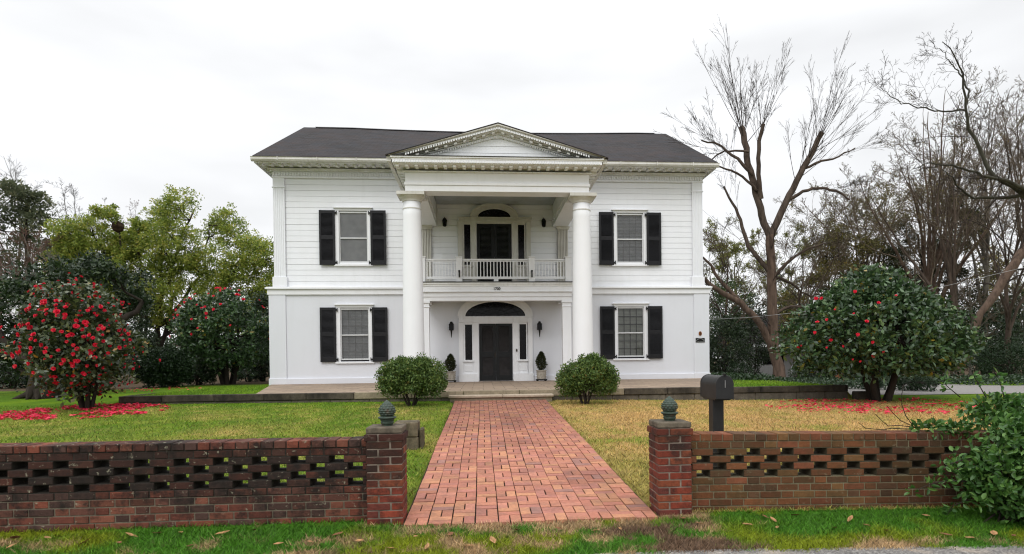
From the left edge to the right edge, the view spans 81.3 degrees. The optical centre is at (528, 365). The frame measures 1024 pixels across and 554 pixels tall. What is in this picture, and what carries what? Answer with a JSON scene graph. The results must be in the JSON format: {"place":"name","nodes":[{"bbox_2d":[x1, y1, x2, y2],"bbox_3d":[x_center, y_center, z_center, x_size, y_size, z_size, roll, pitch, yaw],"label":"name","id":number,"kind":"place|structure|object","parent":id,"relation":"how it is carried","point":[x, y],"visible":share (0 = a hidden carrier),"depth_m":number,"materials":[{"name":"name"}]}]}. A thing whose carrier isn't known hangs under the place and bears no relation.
{"place":"outdoors","nodes":[
{"label":"outdoors","id":0,"kind":"place"},
{"bbox_2d":[256,378,700,393],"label":"terrace","id":1,"kind":"structure","parent":0,"point":[459,386],"depth_m":18.54,"materials":[{"name":"grey concrete"}]},
{"bbox_2d":[443,354,456,381],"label":"potted conifer","id":2,"kind":"object","parent":1,"relation":"on","point":[451,366],"visible":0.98,"depth_m":21.68,"materials":[{"name":"green plant"}]},
{"bbox_2d":[535,351,547,380],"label":"potted conifer","id":3,"kind":"object","parent":1,"relation":"on","point":[542,361],"visible":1,"depth_m":21.94,"materials":[{"name":"green plant"}]},
{"bbox_2d":[0,357,1023,553],"bbox_3d":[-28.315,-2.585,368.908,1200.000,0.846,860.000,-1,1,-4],"label":"lawn","id":4,"kind":"structure","parent":0,"point":[7,395],"depth_m":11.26,"materials":[{"name":"green plant"}]},
{"bbox_2d":[0,350,41,388],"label":"evergreen shrub","id":5,"kind":"object","parent":4,"relation":"on","point":[15,385],"visible":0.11,"depth_m":21.40,"materials":[{"name":"green plant"}]},
{"bbox_2d":[0,154,42,329],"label":"bare tree","id":6,"kind":"object","parent":4,"relation":"on","point":[15,175],"visible":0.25,"depth_m":50.22,"materials":[{"name":"plant"}]},
{"bbox_2d":[0,227,53,383],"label":"bare tree","id":7,"kind":"object","parent":4,"relation":"on","point":[33,257],"visible":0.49,"depth_m":25.58,"materials":[{"name":"plant"}]},
{"bbox_2d":[0,249,65,289],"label":"bare tree","id":8,"kind":"object","parent":4,"relation":"on","point":[49,256],"visible":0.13,"depth_m":27.96,"materials":[{"name":"plant"}]},
{"bbox_2d":[0,177,66,278],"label":"pine tree","id":9,"kind":"object","parent":4,"relation":"on","point":[21,194],"visible":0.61,"depth_m":44.20,"materials":[{"name":"green plant"}]},
{"bbox_2d":[0,226,66,334],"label":"bare tree","id":10,"kind":"object","parent":4,"relation":"on","point":[9,261],"visible":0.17,"depth_m":30.92,"materials":[{"name":"plant"}]},
{"bbox_2d":[41,177,107,248],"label":"bare tree","id":11,"kind":"object","parent":4,"relation":"on","point":[65,208],"visible":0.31,"depth_m":47.32,"materials":[{"name":"grey plant"}]},
{"bbox_2d":[0,249,157,399],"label":"evergreen tree","id":12,"kind":"object","parent":4,"relation":"on","point":[92,266],"visible":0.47,"depth_m":17.64,"materials":[{"name":"green plant"}]},
{"bbox_2d":[0,272,160,409],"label":"camellia bush","id":13,"kind":"object","parent":4,"relation":"on","point":[77,369],"visible":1,"depth_m":13.72,"materials":[{"name":"green plant"}]},
{"bbox_2d":[0,403,170,419],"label":"fallen petals","id":14,"kind":"object","parent":4,"relation":"on","point":[138,406],"visible":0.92,"depth_m":13.52,"materials":[{"name":"red plant"}]},
{"bbox_2d":[33,203,149,347],"bbox_3d":[-23.826,-4.426,33.282,5.347,8.809,4.674,-1,1,-4],"label":"light green tree","id":15,"kind":"object","parent":4,"relation":"on","point":[68,245],"visible":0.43,"depth_m":32.35,"materials":[{"name":"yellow plant"}]},
{"bbox_2d":[111,221,123,232],"bbox_3d":[-22.265,-7.544,32.312,0.570,0.643,0.631,-1,1,-4],"label":"leaf nest","id":16,"kind":"object","parent":15,"relation":"attached to","point":[118,227],"visible":0.95,"depth_m":32.15,"materials":[{"name":"brown plant"}]},
{"bbox_2d":[81,346,128,383],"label":"evergreen shrub","id":17,"kind":"object","parent":4,"relation":"on","point":[118,371],"visible":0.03,"depth_m":24.97,"materials":[{"name":"green plant"}]},
{"bbox_2d":[89,198,151,321],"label":"bare tree","id":18,"kind":"object","parent":4,"relation":"on","point":[131,214],"visible":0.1,"depth_m":43.01,"materials":[{"name":"plant"}]},
{"bbox_2d":[0,323,269,372],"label":"distant woods","id":19,"kind":"object","parent":4,"relation":"on","point":[167,340],"depth_m":50.23,"materials":[{"name":"green plant"}]},
{"bbox_2d":[114,294,160,380],"bbox_3d":[-18.860,-1.487,28.623,2.124,4.549,1.921,0,1,31],"label":"evergreen shrub","id":20,"kind":"object","parent":4,"relation":"on","point":[149,337],"visible":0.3,"depth_m":28.52,"materials":[{"name":"green plant"}]},
{"bbox_2d":[117,387,199,392],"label":"fallen petals","id":21,"kind":"object","parent":4,"relation":"on","point":[154,388],"visible":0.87,"depth_m":19.14,"materials":[{"name":"red plant"}]},
{"bbox_2d":[128,344,196,387],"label":"clipped hedge","id":22,"kind":"object","parent":4,"relation":"on","point":[173,367],"visible":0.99,"depth_m":20.70,"materials":[{"name":"green plant"}]},
{"bbox_2d":[0,436,367,532],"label":"brick wall","id":23,"kind":"structure","parent":4,"relation":"on","point":[56,485],"depth_m":5.38,"materials":[{"name":"brown brick"}]},
{"bbox_2d":[103,184,273,348],"bbox_3d":[-18.745,-5.045,34.457,11.443,9.924,5.931,-1,1,-4],"label":"light green tree","id":24,"kind":"object","parent":4,"relation":"on","point":[252,250],"visible":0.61,"depth_m":33.40,"materials":[{"name":"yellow plant"}]},
{"bbox_2d":[184,364,218,385],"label":"shrub","id":25,"kind":"object","parent":4,"relation":"on","point":[200,377],"visible":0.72,"depth_m":22.52,"materials":[{"name":"green plant"}]},
{"bbox_2d":[164,287,269,384],"bbox_3d":[-11.794,-1.159,23.022,3.716,3.900,3.571,0,1,25],"label":"camellia bush","id":26,"kind":"object","parent":4,"relation":"on","point":[215,347],"visible":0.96,"depth_m":22.34,"materials":[{"name":"green plant"}]},
{"bbox_2d":[237,367,267,381],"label":"shrub","id":27,"kind":"object","parent":4,"relation":"on","point":[249,377],"visible":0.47,"depth_m":25.87,"materials":[{"name":"green plant"}]},
{"bbox_2d":[241,290,269,381],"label":"evergreen shrub","id":28,"kind":"object","parent":4,"relation":"on","point":[261,370],"visible":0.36,"depth_m":25.97,"materials":[{"name":"green plant"}]},
{"bbox_2d":[364,423,407,526],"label":"gate pillar","id":29,"kind":"structure","parent":4,"relation":"on","point":[386,463],"depth_m":5.45,"materials":[{"name":"brick"}]},
{"bbox_2d":[378,400,395,425],"bbox_3d":[-1.332,0.439,5.609,0.172,0.240,0.172,-1,1,-4],"label":"pinecone finial","id":30,"kind":"object","parent":29,"relation":"on","point":[387,411],"visible":1,"depth_m":5.56,"materials":[{"name":"green paint"}]},
{"bbox_2d":[394,420,424,449],"bbox_3d":[-1.826,1.080,9.144,0.420,0.475,0.410,-1,1,-4],"label":"concrete block","id":31,"kind":"object","parent":4,"relation":"on","point":[415,437],"depth_m":8.96,"materials":[{"name":"beige concrete"}]},
{"bbox_2d":[373,352,448,405],"bbox_3d":[-2.866,0.340,14.654,1.820,1.408,1.201,-1,1,-4],"label":"round shrub","id":32,"kind":"object","parent":4,"relation":"on","point":[418,376],"visible":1,"depth_m":14.44,"materials":[{"name":"green plant"}]},
{"bbox_2d":[119,384,847,403],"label":"retaining wall","id":33,"kind":"structure","parent":4,"relation":"on","point":[779,393],"depth_m":15.86,"materials":[{"name":"black concrete"}]},
{"bbox_2d":[250,122,719,384],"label":"white house","id":34,"kind":"structure","parent":4,"relation":"on","point":[376,262],"depth_m":22.03,"materials":[{"name":"paint"}]},
{"bbox_2d":[332,207,372,265],"bbox_3d":[-6.442,-4.750,21.908,1.430,2.150,0.170,-1,1,-4],"label":"window","id":35,"kind":"structure","parent":34,"relation":"in","point":[352,229],"depth_m":21.96,"materials":[{"name":"white paint"}]},
{"bbox_2d":[334,304,374,363],"bbox_3d":[-6.406,-1.186,22.013,1.430,2.180,0.300,-1,1,-4],"label":"window","id":36,"kind":"structure","parent":34,"relation":"in","point":[354,335],"depth_m":22.07,"materials":[{"name":"white paint"}]},
{"bbox_2d":[442,217,446,226],"bbox_3d":[-3.117,-5.344,22.071,0.152,0.358,0.196,-1,1,-34],"label":"wall lantern","id":37,"kind":"object","parent":34,"relation":"attached to","point":[444,221],"depth_m":22.01,"materials":[{"name":"black metal"}]},
{"bbox_2d":[449,322,453,337],"bbox_3d":[-2.865,-1.352,22.103,0.200,0.590,0.260,-1,1,-4],"label":"wall lantern","id":38,"kind":"object","parent":34,"relation":"attached to","point":[451,326],"depth_m":22.02,"materials":[{"name":"black metal"}]},
{"bbox_2d":[537,321,541,336],"bbox_3d":[0.406,-1.382,22.354,0.200,0.590,0.260,-1,1,-4],"label":"wall lantern","id":39,"kind":"object","parent":34,"relation":"attached to","point":[539,325],"depth_m":22.26,"materials":[{"name":"black metal"}]},
{"bbox_2d":[541,218,545,226],"bbox_3d":[0.557,-5.389,22.353,0.152,0.358,0.196,-1,1,-34],"label":"wall lantern","id":40,"kind":"object","parent":34,"relation":"attached to","point":[543,220],"depth_m":22.30,"materials":[{"name":"black metal"}]},
{"bbox_2d":[611,209,648,265],"bbox_3d":[3.852,-4.877,22.762,1.430,2.150,0.300,-1,1,-4],"label":"window","id":41,"kind":"structure","parent":34,"relation":"in","point":[630,241],"depth_m":22.83,"materials":[{"name":"white paint"}]},
{"bbox_2d":[612,303,649,359],"bbox_3d":[3.893,-1.312,22.803,1.430,2.180,0.300,-1,1,-4],"label":"window","id":42,"kind":"structure","parent":34,"relation":"in","point":[631,323],"depth_m":22.86,"materials":[{"name":"white paint"}]},
{"bbox_2d":[696,338,704,341],"bbox_3d":[6.589,-0.994,22.905,0.355,0.170,0.023,-1,1,-4],"label":"plaque","id":43,"kind":"object","parent":34,"relation":"attached to","point":[700,339],"visible":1,"depth_m":22.90,"materials":[{"name":"black metal"}]},
{"bbox_2d":[723,267,1023,318],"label":"utility cable","id":44,"kind":"object","parent":34,"relation":"attached to","point":[929,289],"visible":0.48,"depth_m":22.11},
{"bbox_2d":[133,378,836,395],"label":"side lawn grass","id":45,"kind":"structure","parent":4,"relation":"on","point":[250,389],"depth_m":17.76,"materials":[{"name":"green plant"}]},
{"bbox_2d":[448,393,553,403],"bbox_3d":[-0.719,0.939,15.606,2.730,0.385,0.390,-1,1,-4],"label":"stone step","id":46,"kind":"object","parent":4,"relation":"on","point":[546,396],"visible":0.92,"depth_m":15.45,"materials":[{"name":"beige concrete"}]},
{"bbox_2d":[0,503,1023,553],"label":"verge grass","id":47,"kind":"structure","parent":4,"relation":"on","point":[971,515],"depth_m":5.11,"materials":[{"name":"green plant"}]},
{"bbox_2d":[402,399,657,528],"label":"walkway","id":48,"kind":"structure","parent":4,"relation":"on","point":[598,497],"depth_m":7.26,"materials":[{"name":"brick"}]},
{"bbox_2d":[554,352,620,403],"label":"round shrub","id":49,"kind":"object","parent":4,"relation":"on","point":[593,372],"visible":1,"depth_m":14.78,"materials":[{"name":"green plant"}]},
{"bbox_2d":[647,419,692,516],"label":"gate pillar","id":50,"kind":"structure","parent":4,"relation":"on","point":[670,470],"depth_m":5.69,"materials":[{"name":"brick"}]},
{"bbox_2d":[661,396,677,420],"bbox_3d":[1.380,0.413,5.848,0.172,0.240,0.172,-1,1,-4],"label":"pinecone finial","id":51,"kind":"object","parent":50,"relation":"on","point":[669,408],"visible":1,"depth_m":5.80,"materials":[{"name":"green paint"}]},
{"bbox_2d":[700,374,733,465],"bbox_3d":[2.360,0.739,7.471,0.222,1.300,0.550,-1,1,-4],"label":"mailbox","id":52,"kind":"object","parent":4,"relation":"on","point":[716,390],"visible":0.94,"depth_m":7.41,"materials":[{"name":"black metal"}]},
{"bbox_2d":[715,374,733,398],"bbox_3d":[2.373,0.246,7.223,0.222,0.310,0.065,-1,1,-4],"label":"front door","id":53,"kind":"structure","parent":52,"relation":"in","point":[724,385],"depth_m":7.21,"materials":[{"name":"black metal"}]},
{"bbox_2d":[709,312,755,374],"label":"evergreen shrub","id":54,"kind":"object","parent":4,"relation":"on","point":[726,358],"visible":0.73,"depth_m":30.47,"materials":[{"name":"green plant"}]},
{"bbox_2d":[709,276,757,354],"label":"evergreen tree","id":55,"kind":"object","parent":4,"relation":"on","point":[720,301],"visible":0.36,"depth_m":40.79,"materials":[{"name":"green plant"}]},
{"bbox_2d":[704,218,766,317],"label":"bare tree","id":56,"kind":"object","parent":4,"relation":"on","point":[736,250],"visible":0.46,"depth_m":43.37,"materials":[{"name":"plant"}]},
{"bbox_2d":[703,213,777,371],"bbox_3d":[11.498,-3.464,32.442,6.215,9.194,4.216,-1,1,-4],"label":"bare tree","id":57,"kind":"object","parent":4,"relation":"on","point":[719,246],"visible":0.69,"depth_m":32.32,"materials":[{"name":"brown plant"}]},
{"bbox_2d":[726,361,754,374],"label":"shrub","id":58,"kind":"object","parent":4,"relation":"on","point":[743,367],"visible":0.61,"depth_m":27.15,"materials":[{"name":"green plant"}]},
{"bbox_2d":[729,293,770,374],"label":"evergreen shrub","id":59,"kind":"object","parent":4,"relation":"on","point":[760,350],"visible":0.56,"depth_m":34.78,"materials":[{"name":"green plant"}]},
{"bbox_2d":[754,221,814,313],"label":"bare tree","id":60,"kind":"object","parent":4,"relation":"on","point":[797,229],"visible":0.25,"depth_m":45.31,"materials":[{"name":"plant"}]},
{"bbox_2d":[762,288,809,313],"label":"evergreen tree","id":61,"kind":"object","parent":4,"relation":"on","point":[780,298],"visible":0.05,"depth_m":43.27,"materials":[{"name":"green plant"}]},
{"bbox_2d":[653,14,927,377],"bbox_3d":[10.273,-6.657,25.008,10.394,15.203,5.518,-1,1,-4],"label":"bare tree","id":62,"kind":"object","parent":4,"relation":"on","point":[772,276],"visible":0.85,"depth_m":24.84,"materials":[{"name":"brown plant"}]},
{"bbox_2d":[738,192,859,376],"bbox_3d":[14.377,-4.188,30.760,6.308,10.576,6.762,-1,1,-4],"label":"bare tree","id":63,"kind":"object","parent":4,"relation":"on","point":[822,251],"visible":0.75,"depth_m":30.48,"materials":[{"name":"brown plant"}]},
{"bbox_2d":[781,282,826,373],"bbox_3d":[14.201,-1.613,30.531,2.617,5.353,2.811,0,1,40],"label":"twiggy thicket","id":64,"kind":"object","parent":4,"relation":"on","point":[810,291],"visible":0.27,"depth_m":30.61,"materials":[{"name":"brown plant"}]},
{"bbox_2d":[714,314,899,378],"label":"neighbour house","id":65,"kind":"structure","parent":4,"relation":"on","point":[767,368],"depth_m":39.43,"materials":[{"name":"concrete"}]},
{"bbox_2d":[763,351,783,363],"bbox_3d":[16.136,-0.577,39.317,1.400,0.900,0.040,-1,1,-4],"label":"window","id":66,"kind":"structure","parent":65,"relation":"in","point":[782,356],"depth_m":39.28,"materials":[{"name":"glass"}]},
{"bbox_2d":[787,362,856,379],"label":"shrub","id":67,"kind":"object","parent":4,"relation":"on","point":[811,374],"visible":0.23,"depth_m":25.17,"materials":[{"name":"green plant"}]},
{"bbox_2d":[711,371,947,391],"bbox_3d":[9.704,0.527,20.605,4.862,0.658,6.576,-1,1,-4],"label":"ivy ground cover","id":68,"kind":"object","parent":4,"relation":"on","point":[813,380],"visible":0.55,"depth_m":20.93,"materials":[{"name":"green plant"}]},
{"bbox_2d":[795,224,886,340],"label":"bare tree","id":69,"kind":"object","parent":4,"relation":"on","point":[861,247],"visible":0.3,"depth_m":32.86,"materials":[{"name":"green plant"}]},
{"bbox_2d":[786,184,897,289],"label":"bare tree","id":70,"kind":"object","parent":4,"relation":"on","point":[858,213],"visible":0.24,"depth_m":37.15,"materials":[{"name":"brown plant"}]},
{"bbox_2d":[691,430,1023,509],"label":"brick wall","id":71,"kind":"structure","parent":4,"relation":"on","point":[861,468],"depth_m":5.92,"materials":[{"name":"brown brick"}]},
{"bbox_2d":[831,239,886,328],"bbox_3d":[18.145,-3.039,33.396,3.307,8.182,2.820,-1,1,-33],"label":"twiggy thicket","id":72,"kind":"object","parent":4,"relation":"on","point":[874,260],"visible":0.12,"depth_m":33.12,"materials":[{"name":"brown plant"}]},
{"bbox_2d":[852,391,867,399],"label":"stone block","id":73,"kind":"structure","parent":4,"relation":"on","point":[859,395],"depth_m":16.26,"materials":[{"name":"grey stone"}]},
{"bbox_2d":[788,160,937,270],"bbox_3d":[19.228,-5.530,34.512,7.154,13.151,5.900,-1,1,-4],"label":"bare tree","id":74,"kind":"object","parent":4,"relation":"on","point":[855,211],"visible":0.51,"depth_m":34.64,"materials":[{"name":"brown plant"}]},
{"bbox_2d":[709,305,1023,371],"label":"distant woods","id":75,"kind":"object","parent":4,"relation":"on","point":[711,327],"visible":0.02,"depth_m":53.91,"materials":[{"name":"green plant"}]},
{"bbox_2d":[863,378,883,387],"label":"juniper","id":76,"kind":"object","parent":4,"relation":"on","point":[880,380],"visible":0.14,"depth_m":18.61,"materials":[{"name":"green plant"}]},
{"bbox_2d":[769,262,991,401],"bbox_3d":[9.226,-0.879,15.882,5.328,3.794,4.125,-1,1,-4],"label":"camellia tree","id":77,"kind":"object","parent":4,"relation":"on","point":[865,298],"visible":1,"depth_m":14.98,"materials":[{"name":"green plant"}]},
{"bbox_2d":[766,397,994,413],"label":"fallen petals","id":78,"kind":"object","parent":4,"relation":"on","point":[866,404],"visible":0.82,"depth_m":14.28,"materials":[{"name":"red plant"}]},
{"bbox_2d":[777,254,1023,376],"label":"olive tree","id":79,"kind":"object","parent":4,"relation":"on","point":[789,297],"visible":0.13,"depth_m":39.22,"materials":[{"name":"green plant"}]},
{"bbox_2d":[818,182,1013,285],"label":"tree","id":80,"kind":"object","parent":4,"relation":"on","point":[869,214],"visible":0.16,"depth_m":41.64,"materials":[{"name":"green plant"}]},
{"bbox_2d":[896,376,940,389],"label":"juniper","id":81,"kind":"object","parent":4,"relation":"on","point":[915,382],"visible":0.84,"depth_m":18.18,"materials":[{"name":"green plant"}]},
{"bbox_2d":[903,338,944,377],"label":"evergreen shrub","id":82,"kind":"object","parent":4,"relation":"on","point":[933,371],"visible":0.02,"depth_m":31.37,"materials":[{"name":"green plant"}]},
{"bbox_2d":[834,64,1023,377],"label":"bare tree","id":83,"kind":"object","parent":4,"relation":"on","point":[927,268],"visible":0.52,"depth_m":28.95,"materials":[{"name":"brown plant"}]},
{"bbox_2d":[871,202,995,312],"bbox_3d":[22.668,-4.105,34.392,6.758,9.845,5.042,-1,1,7],"label":"bare tree","id":84,"kind":"object","parent":4,"relation":"on","point":[891,260],"visible":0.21,"depth_m":33.71,"materials":[{"name":"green plant"}]},
{"bbox_2d":[847,372,1023,384],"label":"ivy ground cover","id":85,"kind":"object","parent":4,"relation":"on","point":[1016,379],"visible":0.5,"depth_m":20.84,"materials":[{"name":"green plant"}]},
{"bbox_2d":[885,230,989,375],"bbox_3d":[21.260,-3.281,31.115,3.851,8.610,4.480,-1,1,-4],"label":"twiggy thicket","id":86,"kind":"object","parent":4,"relation":"on","point":[907,251],"visible":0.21,"depth_m":31.39,"materials":[{"name":"brown plant"}]},
{"bbox_2d":[854,111,1023,377],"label":"bare tree","id":87,"kind":"object","parent":4,"relation":"on","point":[950,261],"visible":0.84,"depth_m":26.50,"materials":[{"name":"brown plant"}]},
{"bbox_2d":[858,368,1023,525],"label":"leafy bush","id":88,"kind":"object","parent":4,"relation":"on","point":[1004,491],"visible":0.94,"depth_m":5.57,"materials":[{"name":"green plant"}]},
{"bbox_2d":[861,23,1023,236],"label":"oak tree","id":89,"kind":"object","parent":4,"relation":"on","point":[1016,188],"visible":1,"depth_m":18.16,"materials":[{"name":"grey plant"}]},
{"bbox_2d":[886,67,1023,376],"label":"bare tree","id":90,"kind":"object","parent":4,"relation":"on","point":[986,266],"visible":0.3,"depth_m":32.77,"materials":[{"name":"grey plant"}]},
{"bbox_2d":[902,256,1023,333],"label":"twiggy thicket","id":91,"kind":"object","parent":4,"relation":"on","point":[957,286],"visible":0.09,"depth_m":34.08,"materials":[{"name":"brown plant"}]},
{"bbox_2d":[936,265,1004,376],"bbox_3d":[20.056,-1.921,27.467,3.040,5.639,2.339,-1,1,-29],"label":"twiggy thicket","id":92,"kind":"object","parent":4,"relation":"on","point":[969,307],"visible":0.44,"depth_m":27.38,"materials":[{"name":"brown plant"}]},
{"bbox_2d":[927,139,1023,373],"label":"bare tree","id":93,"kind":"object","parent":4,"relation":"on","point":[1007,307],"visible":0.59,"depth_m":25.34,"materials":[{"name":"brown plant"}]},
{"bbox_2d":[946,141,1023,378],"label":"leaning tree","id":94,"kind":"object","parent":4,"relation":"on","point":[1003,280],"visible":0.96,"depth_m":22.38,"materials":[{"name":"brown plant"}]},
{"bbox_2d":[960,302,1023,374],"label":"evergreen shrub","id":95,"kind":"object","parent":4,"relation":"on","point":[1015,328],"visible":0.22,"depth_m":29.44,"materials":[{"name":"green plant"}]},
{"bbox_2d":[966,335,1023,376],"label":"evergreen shrub","id":96,"kind":"object","parent":4,"relation":"on","point":[984,366],"visible":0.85,"depth_m":23.79,"materials":[{"name":"green plant"}]},
{"bbox_2d":[980,232,1023,371],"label":"twiggy thicket","id":97,"kind":"object","parent":4,"relation":"on","point":[1014,283],"visible":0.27,"depth_m":34.40,"materials":[{"name":"brown plant"}]},
{"bbox_2d":[982,80,1023,259],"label":"bare tree","id":98,"kind":"object","parent":4,"relation":"on","point":[1018,152],"visible":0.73,"depth_m":28.89,"materials":[{"name":"brown plant"}]},
{"bbox_2d":[988,281,1023,369],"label":"evergreen tree","id":99,"kind":"object","parent":4,"relation":"on","point":[1020,308],"visible":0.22,"depth_m":35.12,"materials":[{"name":"green plant"}]},
{"bbox_2d":[0,0,1023,354],"label":"sky","id":100,"kind":"structure","parent":0,"point":[119,101],"materials":[{"name":"white"}]},
{"bbox_2d":[598,545,1023,553],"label":"road","id":101,"kind":"structure","parent":0,"point":[973,550],"depth_m":4.77,"materials":[{"name":"grey asphalt"}]},
{"bbox_2d":[848,382,1023,394],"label":"driveway","id":102,"kind":"structure","parent":0,"point":[965,389],"depth_m":18.26,"materials":[{"name":"grey concrete"}]}
]}

